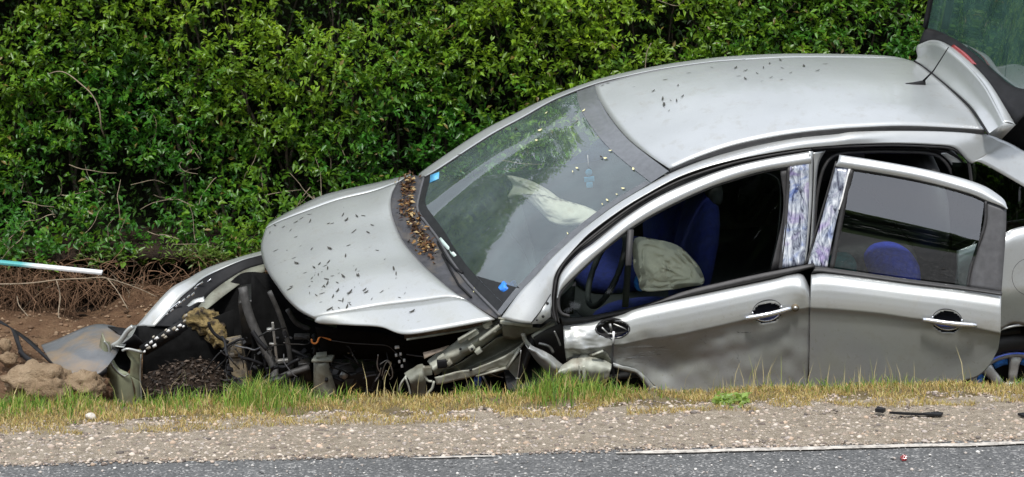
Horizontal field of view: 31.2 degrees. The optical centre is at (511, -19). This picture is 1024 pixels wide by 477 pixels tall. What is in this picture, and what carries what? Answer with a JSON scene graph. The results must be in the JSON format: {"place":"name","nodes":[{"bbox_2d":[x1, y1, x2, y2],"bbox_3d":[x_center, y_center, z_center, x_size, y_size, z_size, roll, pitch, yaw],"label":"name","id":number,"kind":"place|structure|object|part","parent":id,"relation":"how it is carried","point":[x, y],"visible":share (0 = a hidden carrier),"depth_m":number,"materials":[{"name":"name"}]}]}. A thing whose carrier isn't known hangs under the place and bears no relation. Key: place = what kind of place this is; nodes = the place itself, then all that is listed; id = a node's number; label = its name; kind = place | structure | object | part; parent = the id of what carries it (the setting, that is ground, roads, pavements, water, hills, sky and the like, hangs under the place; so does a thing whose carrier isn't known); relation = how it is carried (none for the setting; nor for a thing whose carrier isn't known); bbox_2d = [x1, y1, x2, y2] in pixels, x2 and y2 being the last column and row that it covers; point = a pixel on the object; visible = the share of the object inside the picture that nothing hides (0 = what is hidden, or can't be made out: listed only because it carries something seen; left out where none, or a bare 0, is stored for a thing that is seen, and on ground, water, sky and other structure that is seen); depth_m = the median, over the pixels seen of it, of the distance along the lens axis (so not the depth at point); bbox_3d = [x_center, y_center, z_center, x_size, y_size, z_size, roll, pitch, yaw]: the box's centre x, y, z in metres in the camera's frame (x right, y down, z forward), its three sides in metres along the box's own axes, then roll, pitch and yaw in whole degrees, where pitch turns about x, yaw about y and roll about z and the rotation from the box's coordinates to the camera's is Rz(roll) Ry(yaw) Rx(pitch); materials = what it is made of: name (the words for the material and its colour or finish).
{"place":"outdoors","nodes":[
{"label":"outdoors","id":0,"kind":"place"},
{"bbox_2d":[0,224,266,315],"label":"undercut bank","id":1,"kind":"structure","parent":0,"point":[149,255],"depth_m":9.98,"materials":[{"name":"soil"}]},
{"bbox_2d":[3,241,260,267],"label":"bank weeds","id":2,"kind":"object","parent":1,"relation":"on","point":[212,253],"visible":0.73,"depth_m":9.66,"materials":[{"name":"green plant"}]},
{"bbox_2d":[0,233,266,317],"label":"hanging roots","id":3,"kind":"object","parent":1,"relation":"hanging from","point":[25,291],"visible":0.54,"depth_m":9.57,"materials":[{"name":"brown plant"}]},
{"bbox_2d":[0,274,808,404],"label":"earth bank","id":4,"kind":"structure","parent":0,"point":[43,328],"depth_m":9.34,"materials":[{"name":"brown soil"}]},
{"bbox_2d":[0,338,11,352],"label":"stone","id":5,"kind":"object","parent":4,"relation":"on","point":[5,345],"visible":0.95,"depth_m":8.58,"materials":[{"name":"beige stone"}]},
{"bbox_2d":[0,351,17,367],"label":"stone","id":6,"kind":"object","parent":4,"relation":"on","point":[8,359],"visible":1,"depth_m":8.37,"materials":[{"name":"beige stone"}]},
{"bbox_2d":[0,359,73,403],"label":"earth clod","id":7,"kind":"object","parent":4,"relation":"on","point":[46,378],"visible":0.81,"depth_m":7.88,"materials":[{"name":"brown soil"}]},
{"bbox_2d":[0,260,102,274],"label":"plastic strip","id":8,"kind":"object","parent":4,"relation":"on","point":[51,267],"visible":1,"depth_m":9.31,"materials":[{"name":"white plastic"}]},
{"bbox_2d":[0,277,156,317],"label":"bare root","id":9,"kind":"object","parent":4,"relation":"on","point":[56,280],"visible":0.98,"depth_m":9.44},
{"bbox_2d":[0,288,165,402],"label":"earth crumbs","id":10,"kind":"object","parent":4,"relation":"on","point":[30,327],"visible":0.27,"depth_m":9.32,"materials":[{"name":"brown soil"}]},
{"bbox_2d":[97,378,112,401],"bbox_3d":[-1.841,1.813,8.156,0.138,0.125,0.158,0,0,0],"label":"earth clod","id":11,"kind":"object","parent":10,"relation":"on","point":[108,394],"visible":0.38,"depth_m":8.13,"materials":[{"name":"brown soil"}]},
{"bbox_2d":[41,324,125,376],"bbox_3d":[-2.032,1.714,8.499,0.432,0.149,0.604,0,0,0],"label":"undertray","id":12,"kind":"object","parent":4,"relation":"on","point":[76,350],"visible":0.83,"depth_m":8.47,"materials":[{"name":"grey plastic"}]},
{"bbox_2d":[0,320,52,362],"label":"torn strip","id":13,"kind":"object","parent":12,"relation":"on","point":[22,354],"visible":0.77,"depth_m":8.46,"materials":[{"name":"black plastic"}]},
{"bbox_2d":[64,369,105,398],"bbox_3d":[-1.869,1.760,8.005,0.189,0.132,0.216,0,0,0],"label":"earth clod","id":14,"kind":"object","parent":4,"relation":"on","point":[79,377],"visible":0.83,"depth_m":7.95,"materials":[{"name":"brown soil"}]},
{"bbox_2d":[141,356,234,405],"bbox_3d":[-1.550,1.941,8.719,0.454,0.219,0.427,0,0,-8],"label":"earth heap","id":15,"kind":"object","parent":4,"relation":"on","point":[147,380],"visible":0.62,"depth_m":8.78,"materials":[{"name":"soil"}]},
{"bbox_2d":[0,0,989,310],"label":"hedge","id":16,"kind":"object","parent":4,"relation":"on","point":[206,116],"visible":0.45,"depth_m":10.06,"materials":[{"name":"green plant"}]},
{"bbox_2d":[99,0,1023,406],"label":"wrecked car","id":17,"kind":"object","parent":4,"relation":"on","point":[847,216],"visible":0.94,"depth_m":8.36,"materials":[{"name":"silver metal"}]},
{"bbox_2d":[182,307,219,335],"bbox_3d":[-1.515,1.657,8.954,0.198,0.136,0.148,0,0,0],"label":"mud lump","id":18,"kind":"object","parent":17,"relation":"on","point":[197,319],"visible":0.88,"depth_m":8.91,"materials":[{"name":"brown soil"}]},
{"bbox_2d":[204,319,226,349],"bbox_3d":[-1.441,1.713,8.927,0.124,0.151,0.129,0,0,0],"label":"mud lump","id":19,"kind":"object","parent":17,"relation":"attached to","point":[218,327],"visible":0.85,"depth_m":8.89,"materials":[{"name":"brown soil"}]},
{"bbox_2d":[395,170,438,262],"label":"leaf litter","id":20,"kind":"object","parent":17,"relation":"on","point":[407,186],"visible":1,"depth_m":8.91,"materials":[{"name":"brown plant"}]},
{"bbox_2d":[498,280,516,291],"bbox_3d":[-0.017,1.361,8.155,0.090,0.060,0.079,0,0,0],"label":"blue cloth","id":21,"kind":"object","parent":17,"relation":"on","point":[502,287],"visible":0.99,"depth_m":8.14,"materials":[{"name":"blue fabric"}]},
{"bbox_3d":[1.043,0.702,9.345,1.605,0.526,0.259,0,0,-4],"label":"far window","id":22,"kind":"part","parent":17,"relation":"part of","materials":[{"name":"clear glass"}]},
{"bbox_2d":[584,165,594,187],"bbox_3d":[0.353,0.874,8.442,0.054,0.156,0.038,0,0,-45],"label":"air freshener","id":23,"kind":"object","parent":17,"relation":"hanging from","point":[588,180],"visible":1,"depth_m":8.44,"materials":[{"name":"white plastic"}]},
{"bbox_3d":[0.768,1.362,8.125,1.175,1.206,0.239,0,0,-4],"label":"front door","id":24,"kind":"part","parent":17,"relation":"part of","materials":[{"name":"silver metal"}]},
{"bbox_3d":[1.734,1.366,8.070,0.872,1.190,0.233,0,0,11],"label":"rear door","id":25,"kind":"part","parent":17,"relation":"part of","materials":[{"name":"silver metal"}]},
{"bbox_3d":[2.324,1.017,8.323,0.681,0.399,0.025,0,0,-6],"label":"quarter window","id":26,"kind":"part","parent":17,"relation":"part of","materials":[{"name":"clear glass"}]},
{"bbox_2d":[0,390,1023,466],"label":"gravel shoulder","id":27,"kind":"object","parent":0,"point":[734,418],"visible":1,"depth_m":6.96,"materials":[{"name":"grey gravel"}]},
{"bbox_2d":[711,390,751,407],"bbox_3d":[0.885,1.690,7.428,0.161,0.076,0.227,0,0,14],"label":"weed","id":28,"kind":"object","parent":27,"relation":"on","point":[725,397],"visible":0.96,"depth_m":7.40,"materials":[{"name":"green plant"}]},
{"bbox_2d":[875,406,885,412],"bbox_3d":[1.464,1.700,7.278,0.035,0.016,0.041,0,0,31],"label":"plastic shard","id":29,"kind":"object","parent":27,"relation":"on","point":[879,409],"visible":1,"depth_m":7.27,"materials":[{"name":"black plastic"}]},
{"bbox_2d":[889,411,942,415],"bbox_3d":[1.596,1.703,7.233,0.210,0.010,0.052,0,0,0],"label":"plastic shard","id":30,"kind":"object","parent":27,"relation":"on","point":[936,413],"visible":1,"depth_m":7.22,"materials":[{"name":"black plastic"}]},
{"bbox_2d":[0,439,1023,476],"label":"road","id":31,"kind":"structure","parent":0,"point":[827,462],"depth_m":6.51,"materials":[{"name":"grey asphalt"}]},
{"bbox_2d":[410,455,494,457],"bbox_3d":[-0.214,1.714,6.612,0.310,0.001,0.022,0,0,-7],"label":"edge line","id":32,"kind":"object","parent":31,"relation":"on","point":[453,456],"visible":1,"depth_m":6.61,"materials":[{"name":"white paint"}]},
{"bbox_2d":[0,444,1023,476],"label":"road grit","id":33,"kind":"object","parent":31,"relation":"on","point":[457,473],"visible":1,"depth_m":6.50,"materials":[{"name":"grey gravel"}]},
{"bbox_2d":[616,441,1023,452],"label":"edge line","id":34,"kind":"object","parent":31,"relation":"on","point":[833,447],"visible":1,"depth_m":6.74,"materials":[{"name":"white paint"}]},
{"bbox_2d":[900,454,906,460],"bbox_3d":[1.407,1.711,6.589,0.024,0.010,0.059,0,0,18],"label":"lens fragment","id":35,"kind":"object","parent":31,"relation":"on","point":[903,457],"visible":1,"depth_m":6.58,"materials":[{"name":"plastic"}]},
{"bbox_2d":[0,377,1023,435],"bbox_3d":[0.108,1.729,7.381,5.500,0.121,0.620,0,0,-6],"label":"dry grass","id":36,"kind":"structure","parent":0,"point":[702,396],"depth_m":7.39,"materials":[{"name":"yellow plant"}]},
{"bbox_2d":[85,413,95,419],"bbox_3d":[-1.644,1.696,7.150,0.046,0.030,0.035,0,0,0],"label":"stone","id":37,"kind":"object","parent":36,"relation":"on","point":[90,415],"visible":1,"depth_m":7.14,"materials":[{"name":"white stone"}]},
{"bbox_2d":[33,353,984,405],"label":"grass stalks","id":38,"kind":"object","parent":36,"relation":"on","point":[753,388],"depth_m":7.64,"materials":[{"name":"green plant"}]},
{"bbox_2d":[0,366,1023,423],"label":"green grass","id":39,"kind":"structure","parent":36,"relation":"on","point":[257,393],"depth_m":7.46,"materials":[{"name":"green plant"}]}
]}

